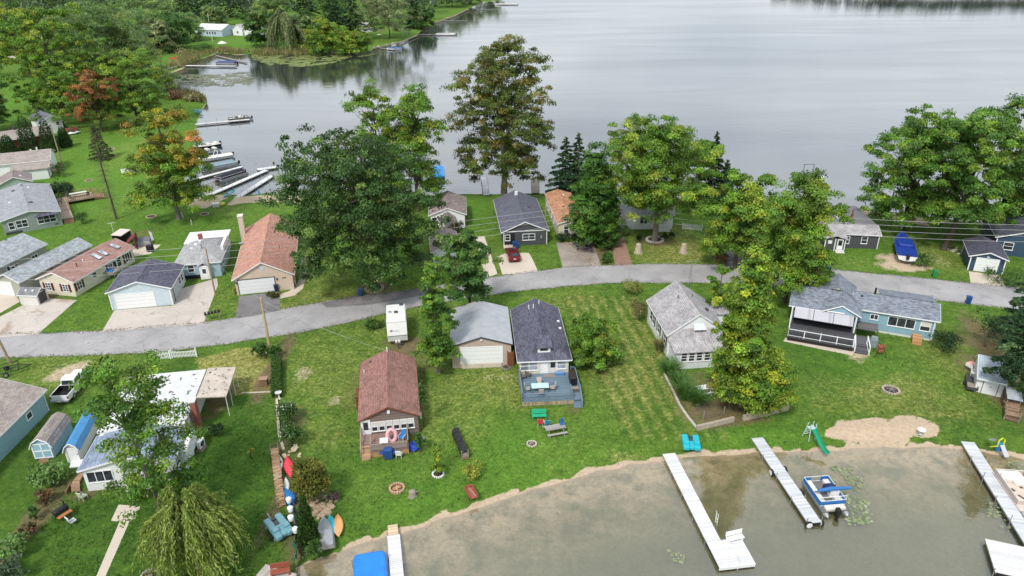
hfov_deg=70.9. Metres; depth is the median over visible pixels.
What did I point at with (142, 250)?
paving
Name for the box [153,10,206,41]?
bushy tree
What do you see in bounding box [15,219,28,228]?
window
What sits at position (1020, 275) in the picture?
shrub
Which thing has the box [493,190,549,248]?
navy roof house
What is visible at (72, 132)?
kayak
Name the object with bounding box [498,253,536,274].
driveway
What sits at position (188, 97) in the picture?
brush
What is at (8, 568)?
shrub
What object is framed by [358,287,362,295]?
wheelie bin
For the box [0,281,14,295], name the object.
garage door
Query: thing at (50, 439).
barn shed
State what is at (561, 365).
window
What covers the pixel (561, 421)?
folding chair
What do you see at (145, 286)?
garage
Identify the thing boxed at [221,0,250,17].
pine tree
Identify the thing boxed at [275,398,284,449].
stone edging
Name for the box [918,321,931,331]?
window
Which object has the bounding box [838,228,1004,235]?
power line
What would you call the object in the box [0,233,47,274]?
taupe house
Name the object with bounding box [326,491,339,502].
shrub
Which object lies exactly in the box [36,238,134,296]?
shuttered house
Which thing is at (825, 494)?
pontoon boat
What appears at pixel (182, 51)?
brush
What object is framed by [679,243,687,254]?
stone pillar
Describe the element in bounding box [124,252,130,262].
window
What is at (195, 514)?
willow tree
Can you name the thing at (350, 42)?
lime tree
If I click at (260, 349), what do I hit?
shrub
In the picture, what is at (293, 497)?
canoe
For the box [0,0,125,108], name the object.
maple tree
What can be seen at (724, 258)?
shrub
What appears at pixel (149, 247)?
kettle grill
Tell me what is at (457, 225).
shrub
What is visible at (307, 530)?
arborvitae
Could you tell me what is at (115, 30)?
cottonwood tree
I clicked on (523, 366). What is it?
window
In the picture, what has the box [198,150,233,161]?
motorboat
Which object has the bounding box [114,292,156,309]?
garage door
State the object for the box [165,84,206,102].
reeds
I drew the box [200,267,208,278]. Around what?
door
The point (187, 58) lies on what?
reeds
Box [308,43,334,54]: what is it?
brush
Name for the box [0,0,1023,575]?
ground
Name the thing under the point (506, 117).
sycamore tree
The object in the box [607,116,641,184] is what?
shore tree
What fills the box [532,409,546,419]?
garden bench
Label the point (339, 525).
paddle board
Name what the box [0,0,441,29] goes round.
woods
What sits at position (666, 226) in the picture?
maple cottage
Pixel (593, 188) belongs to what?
cypress tree
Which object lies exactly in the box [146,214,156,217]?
mulch ring
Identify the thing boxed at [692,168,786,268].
maple tree
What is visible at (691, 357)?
window
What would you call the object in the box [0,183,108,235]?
sage house
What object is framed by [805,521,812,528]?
tyre bumper
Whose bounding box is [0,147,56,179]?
white house
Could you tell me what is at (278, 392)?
bird bath
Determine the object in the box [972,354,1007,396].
white shed
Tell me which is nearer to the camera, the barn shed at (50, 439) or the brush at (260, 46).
the barn shed at (50, 439)
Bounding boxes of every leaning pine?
[982,298,1023,389]
[991,282,1023,338]
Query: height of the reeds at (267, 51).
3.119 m
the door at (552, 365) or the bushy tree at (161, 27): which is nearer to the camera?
the door at (552, 365)
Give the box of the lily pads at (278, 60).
[251,52,351,66]
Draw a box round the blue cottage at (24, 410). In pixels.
[0,378,49,460]
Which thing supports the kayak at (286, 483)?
on the ground at (612, 512)
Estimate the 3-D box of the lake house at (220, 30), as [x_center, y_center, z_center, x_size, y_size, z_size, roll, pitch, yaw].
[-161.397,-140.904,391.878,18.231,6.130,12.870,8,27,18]
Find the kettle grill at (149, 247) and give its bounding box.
[145,244,153,251]
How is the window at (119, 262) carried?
in the shuttered house at (74, 284)
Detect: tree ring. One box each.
[364,284,383,292]
[432,471,443,478]
[645,236,663,243]
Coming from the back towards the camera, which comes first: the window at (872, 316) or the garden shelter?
the garden shelter
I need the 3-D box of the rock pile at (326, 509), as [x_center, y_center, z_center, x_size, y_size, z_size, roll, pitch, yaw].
[-16.758,19.370,63.377,2.561,0.464,3.127,-1,26,0]
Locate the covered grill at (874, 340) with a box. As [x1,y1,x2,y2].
[870,335,878,347]
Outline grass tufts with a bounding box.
[0,213,1023,575]
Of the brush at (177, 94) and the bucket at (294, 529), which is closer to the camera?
the bucket at (294, 529)
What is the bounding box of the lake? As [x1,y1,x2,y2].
[167,0,1023,221]
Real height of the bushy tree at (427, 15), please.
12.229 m
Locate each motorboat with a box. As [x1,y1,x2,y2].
[195,141,221,148]
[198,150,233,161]
[203,146,219,153]
[387,47,402,49]
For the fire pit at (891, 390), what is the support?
on the ground at (612, 512)
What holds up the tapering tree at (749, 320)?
on the ground at (612, 512)
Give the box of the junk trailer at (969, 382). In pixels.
[963,373,978,390]
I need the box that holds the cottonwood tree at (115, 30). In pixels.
[27,0,182,96]
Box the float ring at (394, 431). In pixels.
[385,428,397,441]
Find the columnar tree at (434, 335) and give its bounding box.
[412,256,461,373]
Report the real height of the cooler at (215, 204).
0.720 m
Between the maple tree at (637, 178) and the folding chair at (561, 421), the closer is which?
the folding chair at (561, 421)
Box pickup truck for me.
[49,369,88,402]
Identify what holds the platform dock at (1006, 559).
in the cove water
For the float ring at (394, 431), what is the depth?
70.53 m
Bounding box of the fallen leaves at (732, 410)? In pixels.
[695,380,765,427]
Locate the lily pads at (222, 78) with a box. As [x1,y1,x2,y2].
[173,71,253,86]
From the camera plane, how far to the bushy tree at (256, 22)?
340.52 m
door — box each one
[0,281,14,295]
[31,443,53,458]
[38,290,47,303]
[66,446,80,461]
[112,259,118,273]
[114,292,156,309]
[180,272,184,285]
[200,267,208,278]
[237,276,275,294]
[360,420,371,434]
[445,217,450,226]
[460,346,502,363]
[540,362,548,373]
[548,362,557,372]
[836,239,843,249]
[973,257,999,273]
[981,381,998,395]
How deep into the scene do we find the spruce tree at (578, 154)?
134.55 m
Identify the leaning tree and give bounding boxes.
[703,288,743,392]
[710,340,801,417]
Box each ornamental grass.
[653,335,664,352]
[657,355,683,376]
[667,367,691,386]
[668,373,703,400]
[683,383,714,407]
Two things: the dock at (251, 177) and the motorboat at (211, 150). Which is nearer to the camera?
the dock at (251, 177)
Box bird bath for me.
[275,390,281,399]
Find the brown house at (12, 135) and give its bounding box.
[0,125,54,150]
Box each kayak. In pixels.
[68,131,80,134]
[283,455,293,477]
[283,477,289,489]
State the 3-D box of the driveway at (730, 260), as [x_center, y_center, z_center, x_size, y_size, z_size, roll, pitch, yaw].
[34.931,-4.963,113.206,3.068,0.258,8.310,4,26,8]
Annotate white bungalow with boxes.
[76,367,238,496]
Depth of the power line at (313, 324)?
83.40 m
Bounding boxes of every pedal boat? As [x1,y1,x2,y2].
[263,512,292,542]
[681,434,700,450]
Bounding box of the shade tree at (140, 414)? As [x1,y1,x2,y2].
[68,349,216,528]
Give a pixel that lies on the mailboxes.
(212, 312)
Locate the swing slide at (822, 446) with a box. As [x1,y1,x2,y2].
[802,421,829,454]
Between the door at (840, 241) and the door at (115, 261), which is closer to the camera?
the door at (115, 261)
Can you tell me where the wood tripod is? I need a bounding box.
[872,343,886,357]
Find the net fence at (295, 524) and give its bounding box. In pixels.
[292,505,296,565]
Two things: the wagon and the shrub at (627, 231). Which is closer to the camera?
the wagon
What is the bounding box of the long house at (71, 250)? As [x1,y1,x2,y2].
[0,237,92,296]
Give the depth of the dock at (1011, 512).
64.97 m
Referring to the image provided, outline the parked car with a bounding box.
[505,247,520,260]
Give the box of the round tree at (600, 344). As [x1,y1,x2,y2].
[567,312,625,371]
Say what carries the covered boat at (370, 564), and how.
on the cove water
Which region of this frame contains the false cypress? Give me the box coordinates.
[289,455,333,501]
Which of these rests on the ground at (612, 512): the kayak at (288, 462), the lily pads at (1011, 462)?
the kayak at (288, 462)
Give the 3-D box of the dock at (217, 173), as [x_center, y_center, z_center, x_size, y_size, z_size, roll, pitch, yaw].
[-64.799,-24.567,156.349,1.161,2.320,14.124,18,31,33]
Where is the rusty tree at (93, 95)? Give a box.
[63,69,124,131]
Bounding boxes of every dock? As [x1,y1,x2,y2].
[186,63,236,67]
[196,118,249,125]
[196,165,243,179]
[196,168,268,198]
[215,55,246,62]
[226,173,274,199]
[256,564,296,575]
[257,164,278,170]
[387,524,403,575]
[481,177,488,195]
[531,180,539,193]
[662,453,755,570]
[751,437,822,532]
[961,441,1023,544]
[984,539,1023,575]
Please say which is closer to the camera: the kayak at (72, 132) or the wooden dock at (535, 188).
the wooden dock at (535, 188)
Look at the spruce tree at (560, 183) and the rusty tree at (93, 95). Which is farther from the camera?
the rusty tree at (93, 95)
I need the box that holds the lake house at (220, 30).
[195,23,233,36]
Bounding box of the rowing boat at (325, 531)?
[318,516,334,550]
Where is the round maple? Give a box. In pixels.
[81,47,177,122]
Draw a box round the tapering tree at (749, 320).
[705,238,787,409]
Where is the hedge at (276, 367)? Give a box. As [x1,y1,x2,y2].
[269,355,282,397]
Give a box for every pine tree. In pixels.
[170,0,197,15]
[193,0,225,19]
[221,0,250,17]
[292,0,320,23]
[325,0,348,34]
[341,0,366,36]
[404,0,425,28]
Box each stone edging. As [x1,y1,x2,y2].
[241,391,269,393]
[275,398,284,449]
[663,373,695,427]
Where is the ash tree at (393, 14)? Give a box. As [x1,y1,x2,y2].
[353,0,431,37]
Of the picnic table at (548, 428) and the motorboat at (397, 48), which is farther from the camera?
the motorboat at (397, 48)
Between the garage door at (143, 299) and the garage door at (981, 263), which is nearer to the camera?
the garage door at (143, 299)
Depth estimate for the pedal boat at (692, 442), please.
70.48 m
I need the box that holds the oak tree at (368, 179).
[254,123,452,293]
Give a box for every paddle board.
[327,515,334,533]
[334,514,343,536]
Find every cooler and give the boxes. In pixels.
[212,202,218,207]
[555,371,564,375]
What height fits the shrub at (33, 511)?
1.407 m
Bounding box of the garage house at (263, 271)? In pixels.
[231,213,298,294]
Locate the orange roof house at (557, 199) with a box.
[545,189,583,237]
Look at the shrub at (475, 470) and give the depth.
66.20 m
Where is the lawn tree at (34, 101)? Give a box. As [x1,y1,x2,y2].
[21,89,39,108]
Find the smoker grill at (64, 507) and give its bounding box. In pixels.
[52,500,72,522]
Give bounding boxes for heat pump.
[196,437,206,451]
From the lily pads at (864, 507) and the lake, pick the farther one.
the lake
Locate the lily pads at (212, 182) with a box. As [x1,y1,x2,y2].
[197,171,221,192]
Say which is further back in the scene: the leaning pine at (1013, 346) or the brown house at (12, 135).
the brown house at (12, 135)
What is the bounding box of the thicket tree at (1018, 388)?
[1004,339,1023,391]
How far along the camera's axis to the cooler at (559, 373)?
81.26 m
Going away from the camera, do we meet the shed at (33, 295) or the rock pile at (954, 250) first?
the shed at (33, 295)
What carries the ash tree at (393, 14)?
on the ground at (612, 512)
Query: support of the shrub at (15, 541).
on the ground at (612, 512)
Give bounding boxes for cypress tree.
[561,141,628,246]
[591,171,623,248]
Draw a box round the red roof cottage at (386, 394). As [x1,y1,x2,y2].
[355,347,421,460]
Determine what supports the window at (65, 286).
in the shuttered house at (74, 284)
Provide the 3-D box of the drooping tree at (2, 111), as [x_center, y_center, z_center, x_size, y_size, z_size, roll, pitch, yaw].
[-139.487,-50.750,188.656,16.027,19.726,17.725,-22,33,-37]
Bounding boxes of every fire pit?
[140,568,159,575]
[389,482,404,494]
[501,364,510,370]
[526,440,536,446]
[881,384,900,394]
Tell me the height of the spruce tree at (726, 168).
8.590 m
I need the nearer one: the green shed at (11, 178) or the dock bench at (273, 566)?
the dock bench at (273, 566)
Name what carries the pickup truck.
on the ground at (612, 512)
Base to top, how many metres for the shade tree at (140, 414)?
16.744 m
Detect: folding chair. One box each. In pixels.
[64,516,77,526]
[398,429,405,439]
[559,418,564,425]
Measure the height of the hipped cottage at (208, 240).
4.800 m
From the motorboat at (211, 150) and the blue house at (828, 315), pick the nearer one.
the blue house at (828, 315)
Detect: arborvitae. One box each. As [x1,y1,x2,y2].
[0,134,19,152]
[15,114,38,150]
[38,118,59,151]
[56,127,72,147]
[295,493,320,547]
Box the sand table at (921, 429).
[917,427,925,434]
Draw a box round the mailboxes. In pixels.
[204,309,219,320]
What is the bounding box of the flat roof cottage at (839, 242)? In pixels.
[805,205,881,253]
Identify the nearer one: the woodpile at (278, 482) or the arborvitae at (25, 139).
the woodpile at (278, 482)
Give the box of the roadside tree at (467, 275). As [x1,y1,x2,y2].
[435,228,503,302]
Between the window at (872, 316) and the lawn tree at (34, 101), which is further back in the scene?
the lawn tree at (34, 101)
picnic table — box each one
[69,191,85,195]
[543,424,567,438]
[696,384,713,394]
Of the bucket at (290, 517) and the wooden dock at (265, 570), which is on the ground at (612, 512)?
the bucket at (290, 517)
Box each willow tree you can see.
[125,482,254,575]
[265,7,306,50]
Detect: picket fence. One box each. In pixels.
[156,350,170,358]
[170,348,197,358]
[682,223,702,230]
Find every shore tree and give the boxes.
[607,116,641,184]
[681,138,725,195]
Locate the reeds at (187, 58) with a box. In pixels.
[165,45,249,70]
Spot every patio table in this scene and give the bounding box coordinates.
[379,437,387,444]
[531,383,548,392]
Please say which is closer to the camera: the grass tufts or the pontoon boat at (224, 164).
the grass tufts
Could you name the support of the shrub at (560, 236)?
on the ground at (612, 512)
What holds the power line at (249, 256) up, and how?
attached to the utility pole
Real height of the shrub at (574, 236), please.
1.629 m
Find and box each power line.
[0,206,575,260]
[7,212,568,266]
[10,211,611,273]
[13,222,576,280]
[262,300,385,350]
[823,221,998,229]
[836,217,1007,224]
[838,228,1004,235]
[843,234,1012,241]
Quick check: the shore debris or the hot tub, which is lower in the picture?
the shore debris
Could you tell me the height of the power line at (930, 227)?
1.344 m
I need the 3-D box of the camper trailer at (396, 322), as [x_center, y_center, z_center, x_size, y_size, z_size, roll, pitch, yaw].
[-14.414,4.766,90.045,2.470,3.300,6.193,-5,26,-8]
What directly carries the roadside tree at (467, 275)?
on the ground at (612, 512)
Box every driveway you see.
[0,295,19,312]
[0,299,75,336]
[102,278,217,331]
[235,292,279,318]
[322,289,426,307]
[476,236,496,276]
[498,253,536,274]
[556,241,600,267]
[727,251,744,265]
[969,271,1004,285]
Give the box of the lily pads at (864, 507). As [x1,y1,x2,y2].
[830,466,872,525]
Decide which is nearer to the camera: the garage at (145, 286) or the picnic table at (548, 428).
the picnic table at (548, 428)
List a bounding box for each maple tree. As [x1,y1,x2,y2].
[0,0,75,75]
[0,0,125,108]
[117,103,219,219]
[341,76,413,191]
[372,83,451,211]
[599,113,722,241]
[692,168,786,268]
[745,167,854,302]
[855,103,980,232]
[917,105,1023,250]
[941,92,1023,224]
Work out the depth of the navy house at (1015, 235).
111.93 m
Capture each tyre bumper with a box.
[769,469,773,475]
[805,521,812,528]
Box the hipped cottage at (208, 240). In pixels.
[175,229,230,279]
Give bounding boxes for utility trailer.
[0,360,31,377]
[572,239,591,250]
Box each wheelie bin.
[273,284,278,291]
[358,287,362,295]
[931,269,938,276]
[965,295,972,303]
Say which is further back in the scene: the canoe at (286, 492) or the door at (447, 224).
the door at (447, 224)
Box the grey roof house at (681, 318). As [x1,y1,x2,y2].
[646,280,728,368]
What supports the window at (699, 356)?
in the grey roof house at (681, 318)
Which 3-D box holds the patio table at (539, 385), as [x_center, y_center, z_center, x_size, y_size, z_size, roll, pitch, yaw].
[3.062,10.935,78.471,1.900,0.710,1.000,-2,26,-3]
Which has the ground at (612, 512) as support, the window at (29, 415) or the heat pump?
the heat pump
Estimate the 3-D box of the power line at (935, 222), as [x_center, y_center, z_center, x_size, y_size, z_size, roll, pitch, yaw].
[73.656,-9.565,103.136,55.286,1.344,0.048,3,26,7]
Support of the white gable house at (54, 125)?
on the ground at (612, 512)
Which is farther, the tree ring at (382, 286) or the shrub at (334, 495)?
the tree ring at (382, 286)
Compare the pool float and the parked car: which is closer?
the pool float
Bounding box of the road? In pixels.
[0,264,1023,356]
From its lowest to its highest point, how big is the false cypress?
5.193 m
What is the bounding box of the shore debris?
[299,441,1006,570]
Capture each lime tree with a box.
[302,16,347,52]
[329,28,374,54]
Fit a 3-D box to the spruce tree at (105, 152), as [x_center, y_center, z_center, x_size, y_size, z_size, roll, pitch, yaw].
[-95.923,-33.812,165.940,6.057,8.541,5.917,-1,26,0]
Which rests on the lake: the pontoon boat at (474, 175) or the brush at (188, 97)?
the pontoon boat at (474, 175)
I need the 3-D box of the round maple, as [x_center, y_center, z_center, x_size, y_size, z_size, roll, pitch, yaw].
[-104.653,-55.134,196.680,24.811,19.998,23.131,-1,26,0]
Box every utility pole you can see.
[0,340,11,363]
[51,128,61,161]
[205,248,215,295]
[257,297,270,347]
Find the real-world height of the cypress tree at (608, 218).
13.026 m
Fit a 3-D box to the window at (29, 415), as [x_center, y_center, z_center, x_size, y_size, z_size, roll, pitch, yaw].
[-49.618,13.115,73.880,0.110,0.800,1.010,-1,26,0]
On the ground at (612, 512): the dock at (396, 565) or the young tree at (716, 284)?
the young tree at (716, 284)
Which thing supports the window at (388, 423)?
in the red roof cottage at (386, 394)
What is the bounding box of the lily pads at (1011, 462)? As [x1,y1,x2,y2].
[1006,459,1023,470]
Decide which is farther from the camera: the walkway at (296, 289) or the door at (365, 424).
the walkway at (296, 289)
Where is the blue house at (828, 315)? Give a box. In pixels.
[787,273,940,354]
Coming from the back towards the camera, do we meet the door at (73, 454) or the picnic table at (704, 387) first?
the picnic table at (704, 387)
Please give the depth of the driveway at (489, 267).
110.64 m
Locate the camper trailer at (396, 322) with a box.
[386,303,407,348]
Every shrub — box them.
[0,530,29,559]
[0,550,29,575]
[17,521,36,535]
[23,459,72,488]
[27,506,40,519]
[32,486,52,505]
[46,162,64,176]
[49,178,76,196]
[70,210,87,222]
[203,421,225,435]
[246,448,253,458]
[247,341,267,358]
[265,345,282,356]
[266,290,281,298]
[302,538,324,560]
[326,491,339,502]
[362,318,383,330]
[415,432,424,452]
[418,380,425,426]
[449,220,463,230]
[461,458,483,481]
[555,231,570,240]
[570,232,579,239]
[597,238,613,251]
[600,251,613,263]
[620,225,632,234]
[621,277,643,293]
[629,296,647,319]
[660,232,668,238]
[714,252,728,262]
[908,253,935,266]
[925,328,966,354]
[968,306,1006,346]
[981,265,1015,287]
[998,265,1023,287]
[1007,377,1023,401]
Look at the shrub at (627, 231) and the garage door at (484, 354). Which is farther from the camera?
the shrub at (627, 231)
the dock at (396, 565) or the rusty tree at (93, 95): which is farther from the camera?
the rusty tree at (93, 95)
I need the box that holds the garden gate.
[507,350,513,365]
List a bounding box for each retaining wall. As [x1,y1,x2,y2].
[696,416,734,430]
[742,405,789,420]
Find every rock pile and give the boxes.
[281,444,300,457]
[309,495,338,519]
[941,244,961,254]
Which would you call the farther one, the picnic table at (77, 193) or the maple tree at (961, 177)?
the picnic table at (77, 193)
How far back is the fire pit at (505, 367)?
83.77 m
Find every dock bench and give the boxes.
[269,561,289,575]
[725,528,744,544]
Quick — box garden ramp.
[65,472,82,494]
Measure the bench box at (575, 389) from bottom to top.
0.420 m
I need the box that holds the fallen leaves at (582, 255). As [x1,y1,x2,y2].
[566,241,601,269]
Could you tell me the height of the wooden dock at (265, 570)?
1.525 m
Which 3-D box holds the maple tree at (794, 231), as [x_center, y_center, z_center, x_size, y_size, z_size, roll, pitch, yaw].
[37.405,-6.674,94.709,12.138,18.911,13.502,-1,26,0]
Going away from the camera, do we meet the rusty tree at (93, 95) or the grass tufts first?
the grass tufts
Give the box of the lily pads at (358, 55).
[348,52,376,56]
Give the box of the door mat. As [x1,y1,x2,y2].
[543,374,555,376]
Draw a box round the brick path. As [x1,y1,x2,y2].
[612,231,631,264]
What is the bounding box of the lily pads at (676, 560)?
[667,549,684,563]
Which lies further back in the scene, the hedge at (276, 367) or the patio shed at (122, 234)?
the patio shed at (122, 234)
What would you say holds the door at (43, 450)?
in the barn shed at (50, 439)
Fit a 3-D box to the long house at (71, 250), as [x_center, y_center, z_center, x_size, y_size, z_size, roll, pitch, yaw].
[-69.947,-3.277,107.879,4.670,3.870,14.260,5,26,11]
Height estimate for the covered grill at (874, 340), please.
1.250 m
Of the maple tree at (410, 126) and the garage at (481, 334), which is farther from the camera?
the maple tree at (410, 126)
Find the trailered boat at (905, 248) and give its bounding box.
[894,231,917,261]
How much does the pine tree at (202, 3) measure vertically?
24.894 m
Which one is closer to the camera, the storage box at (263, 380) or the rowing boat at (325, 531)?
the rowing boat at (325, 531)
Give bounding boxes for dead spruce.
[89,127,122,218]
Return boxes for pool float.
[965,361,974,367]
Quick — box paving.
[132,245,159,255]
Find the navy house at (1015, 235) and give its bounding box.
[981,211,1023,257]
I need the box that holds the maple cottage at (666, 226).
[617,197,674,231]
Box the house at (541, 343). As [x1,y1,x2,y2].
[510,298,582,407]
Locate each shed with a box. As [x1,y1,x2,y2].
[0,169,32,189]
[16,287,48,304]
[28,412,72,462]
[62,412,97,467]
[111,229,132,240]
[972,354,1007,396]
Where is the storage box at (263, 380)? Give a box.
[258,376,267,386]
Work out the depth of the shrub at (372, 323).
92.67 m
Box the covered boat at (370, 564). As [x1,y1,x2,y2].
[351,551,388,575]
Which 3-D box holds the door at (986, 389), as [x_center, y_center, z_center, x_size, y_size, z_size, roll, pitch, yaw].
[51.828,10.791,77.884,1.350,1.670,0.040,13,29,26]
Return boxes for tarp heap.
[409,441,419,451]
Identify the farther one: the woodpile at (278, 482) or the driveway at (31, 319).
the driveway at (31, 319)
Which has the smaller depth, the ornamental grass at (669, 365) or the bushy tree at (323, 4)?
the ornamental grass at (669, 365)
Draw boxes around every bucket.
[286,496,290,504]
[287,505,292,513]
[287,514,293,523]
[292,526,297,535]
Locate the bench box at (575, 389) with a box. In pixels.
[572,386,578,391]
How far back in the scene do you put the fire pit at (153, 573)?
56.92 m
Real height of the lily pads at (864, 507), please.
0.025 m
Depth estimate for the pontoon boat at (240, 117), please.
204.78 m
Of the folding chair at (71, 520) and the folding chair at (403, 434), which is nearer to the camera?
the folding chair at (71, 520)
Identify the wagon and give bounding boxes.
[464,484,477,499]
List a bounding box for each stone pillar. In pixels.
[634,243,642,254]
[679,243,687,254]
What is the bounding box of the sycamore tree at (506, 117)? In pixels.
[439,34,557,195]
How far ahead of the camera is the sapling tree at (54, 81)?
191.86 m
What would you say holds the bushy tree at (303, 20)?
on the ground at (612, 512)
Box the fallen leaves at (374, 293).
[335,279,412,302]
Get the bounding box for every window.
[7,222,15,230]
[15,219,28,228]
[25,410,33,420]
[37,215,56,224]
[44,282,52,290]
[61,284,69,291]
[76,280,83,290]
[84,469,114,483]
[116,257,122,267]
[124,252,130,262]
[175,454,180,467]
[187,265,194,272]
[371,422,378,432]
[378,421,385,431]
[385,420,392,430]
[393,419,399,429]
[400,419,406,429]
[407,418,414,428]
[520,363,538,370]
[522,233,534,240]
[557,361,565,369]
[640,217,647,223]
[680,353,687,362]
[688,353,695,361]
[695,353,702,361]
[703,352,710,360]
[860,236,867,243]
[869,314,878,320]
[886,316,915,329]
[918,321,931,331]
[1003,242,1014,250]
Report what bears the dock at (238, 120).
in the lake
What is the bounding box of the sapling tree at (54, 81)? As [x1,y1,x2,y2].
[11,63,90,126]
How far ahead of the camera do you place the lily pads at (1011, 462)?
68.63 m
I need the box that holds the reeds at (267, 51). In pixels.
[252,45,329,55]
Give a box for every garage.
[104,258,185,309]
[429,226,456,264]
[450,301,512,368]
[961,236,1009,273]
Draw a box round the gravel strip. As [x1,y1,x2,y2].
[784,338,853,354]
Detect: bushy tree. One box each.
[114,0,176,26]
[139,18,182,51]
[146,10,201,48]
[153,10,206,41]
[200,5,229,23]
[235,7,275,44]
[244,0,293,19]
[286,13,317,44]
[309,0,347,21]
[347,0,395,21]
[412,6,435,27]
[436,0,468,6]
[459,0,482,2]
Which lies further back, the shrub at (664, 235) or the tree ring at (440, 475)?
the shrub at (664, 235)
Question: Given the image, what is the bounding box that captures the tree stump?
[408,489,418,498]
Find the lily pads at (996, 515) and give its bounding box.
[982,502,1011,529]
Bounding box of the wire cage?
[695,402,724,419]
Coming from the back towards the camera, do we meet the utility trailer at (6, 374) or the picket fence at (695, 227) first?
the picket fence at (695, 227)
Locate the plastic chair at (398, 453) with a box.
[395,451,402,458]
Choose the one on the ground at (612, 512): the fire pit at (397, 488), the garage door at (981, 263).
the fire pit at (397, 488)
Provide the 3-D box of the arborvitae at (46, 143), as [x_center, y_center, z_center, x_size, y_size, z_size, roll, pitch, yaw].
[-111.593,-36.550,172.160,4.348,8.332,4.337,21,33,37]
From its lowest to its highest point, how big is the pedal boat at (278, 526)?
0.980 m
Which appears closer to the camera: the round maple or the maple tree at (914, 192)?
the maple tree at (914, 192)
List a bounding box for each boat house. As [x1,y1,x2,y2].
[232,24,244,35]
[244,27,263,34]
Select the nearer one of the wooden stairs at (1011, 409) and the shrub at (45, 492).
the shrub at (45, 492)
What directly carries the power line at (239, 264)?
attached to the utility pole
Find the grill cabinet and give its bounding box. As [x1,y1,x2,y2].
[568,369,576,385]
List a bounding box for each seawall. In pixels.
[372,35,416,48]
[436,9,468,22]
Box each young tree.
[429,443,445,474]
[705,264,735,310]
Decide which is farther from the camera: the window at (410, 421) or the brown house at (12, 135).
the brown house at (12, 135)
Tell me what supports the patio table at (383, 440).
on the red roof cottage at (386, 394)
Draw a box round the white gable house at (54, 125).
[28,109,77,132]
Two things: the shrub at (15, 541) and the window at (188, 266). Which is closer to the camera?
the shrub at (15, 541)
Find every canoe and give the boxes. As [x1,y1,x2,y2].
[283,486,290,504]
[288,490,295,504]
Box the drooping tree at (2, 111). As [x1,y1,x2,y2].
[0,64,21,123]
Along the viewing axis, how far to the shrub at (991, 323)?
85.74 m
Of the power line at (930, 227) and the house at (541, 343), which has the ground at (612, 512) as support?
the house at (541, 343)
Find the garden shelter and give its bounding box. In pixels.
[126,231,137,248]
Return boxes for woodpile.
[269,443,285,507]
[452,426,468,459]
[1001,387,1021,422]
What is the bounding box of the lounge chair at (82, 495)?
[75,492,87,501]
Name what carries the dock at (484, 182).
in the lake
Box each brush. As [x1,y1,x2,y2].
[160,88,185,99]
[172,46,195,56]
[182,92,203,101]
[193,42,214,51]
[253,42,273,48]
[290,41,311,49]
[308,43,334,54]
[411,20,427,28]
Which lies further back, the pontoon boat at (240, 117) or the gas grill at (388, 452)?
the pontoon boat at (240, 117)
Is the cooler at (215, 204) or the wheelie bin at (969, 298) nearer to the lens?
the wheelie bin at (969, 298)
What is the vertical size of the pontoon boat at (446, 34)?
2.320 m
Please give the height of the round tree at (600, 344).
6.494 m
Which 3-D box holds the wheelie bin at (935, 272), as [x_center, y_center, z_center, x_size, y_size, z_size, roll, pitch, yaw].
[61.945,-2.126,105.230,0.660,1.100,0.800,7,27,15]
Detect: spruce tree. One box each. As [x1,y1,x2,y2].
[88,123,114,161]
[544,136,582,195]
[562,132,587,198]
[699,131,723,200]
[717,159,733,201]
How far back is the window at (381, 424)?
71.78 m
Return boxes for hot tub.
[137,236,151,246]
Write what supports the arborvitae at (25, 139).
on the ground at (612, 512)
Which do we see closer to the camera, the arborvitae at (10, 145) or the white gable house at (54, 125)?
the arborvitae at (10, 145)
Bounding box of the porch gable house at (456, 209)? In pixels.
[428,190,466,230]
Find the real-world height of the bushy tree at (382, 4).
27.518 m
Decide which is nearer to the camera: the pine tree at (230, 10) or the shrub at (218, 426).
the shrub at (218, 426)
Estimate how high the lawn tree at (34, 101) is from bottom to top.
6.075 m
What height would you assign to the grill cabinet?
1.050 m
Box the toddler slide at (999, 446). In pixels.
[989,438,1008,457]
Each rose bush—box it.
[271,401,298,422]
[276,421,303,447]
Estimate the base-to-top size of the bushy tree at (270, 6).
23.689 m
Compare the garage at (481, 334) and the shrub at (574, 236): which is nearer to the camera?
the garage at (481, 334)
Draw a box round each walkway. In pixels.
[97,505,139,575]
[279,251,306,298]
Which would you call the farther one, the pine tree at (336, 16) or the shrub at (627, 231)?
the pine tree at (336, 16)
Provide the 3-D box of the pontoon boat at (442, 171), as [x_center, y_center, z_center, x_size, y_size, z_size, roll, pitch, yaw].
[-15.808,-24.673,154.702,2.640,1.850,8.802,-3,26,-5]
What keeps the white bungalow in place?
on the ground at (612, 512)
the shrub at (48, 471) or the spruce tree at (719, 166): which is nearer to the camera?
the shrub at (48, 471)
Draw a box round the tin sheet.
[1004,386,1022,406]
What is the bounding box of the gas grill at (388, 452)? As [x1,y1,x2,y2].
[380,447,396,459]
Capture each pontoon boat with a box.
[201,159,240,171]
[213,169,248,182]
[215,60,238,64]
[228,115,252,120]
[433,165,444,180]
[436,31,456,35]
[469,163,479,178]
[801,475,851,520]
[992,469,1023,517]

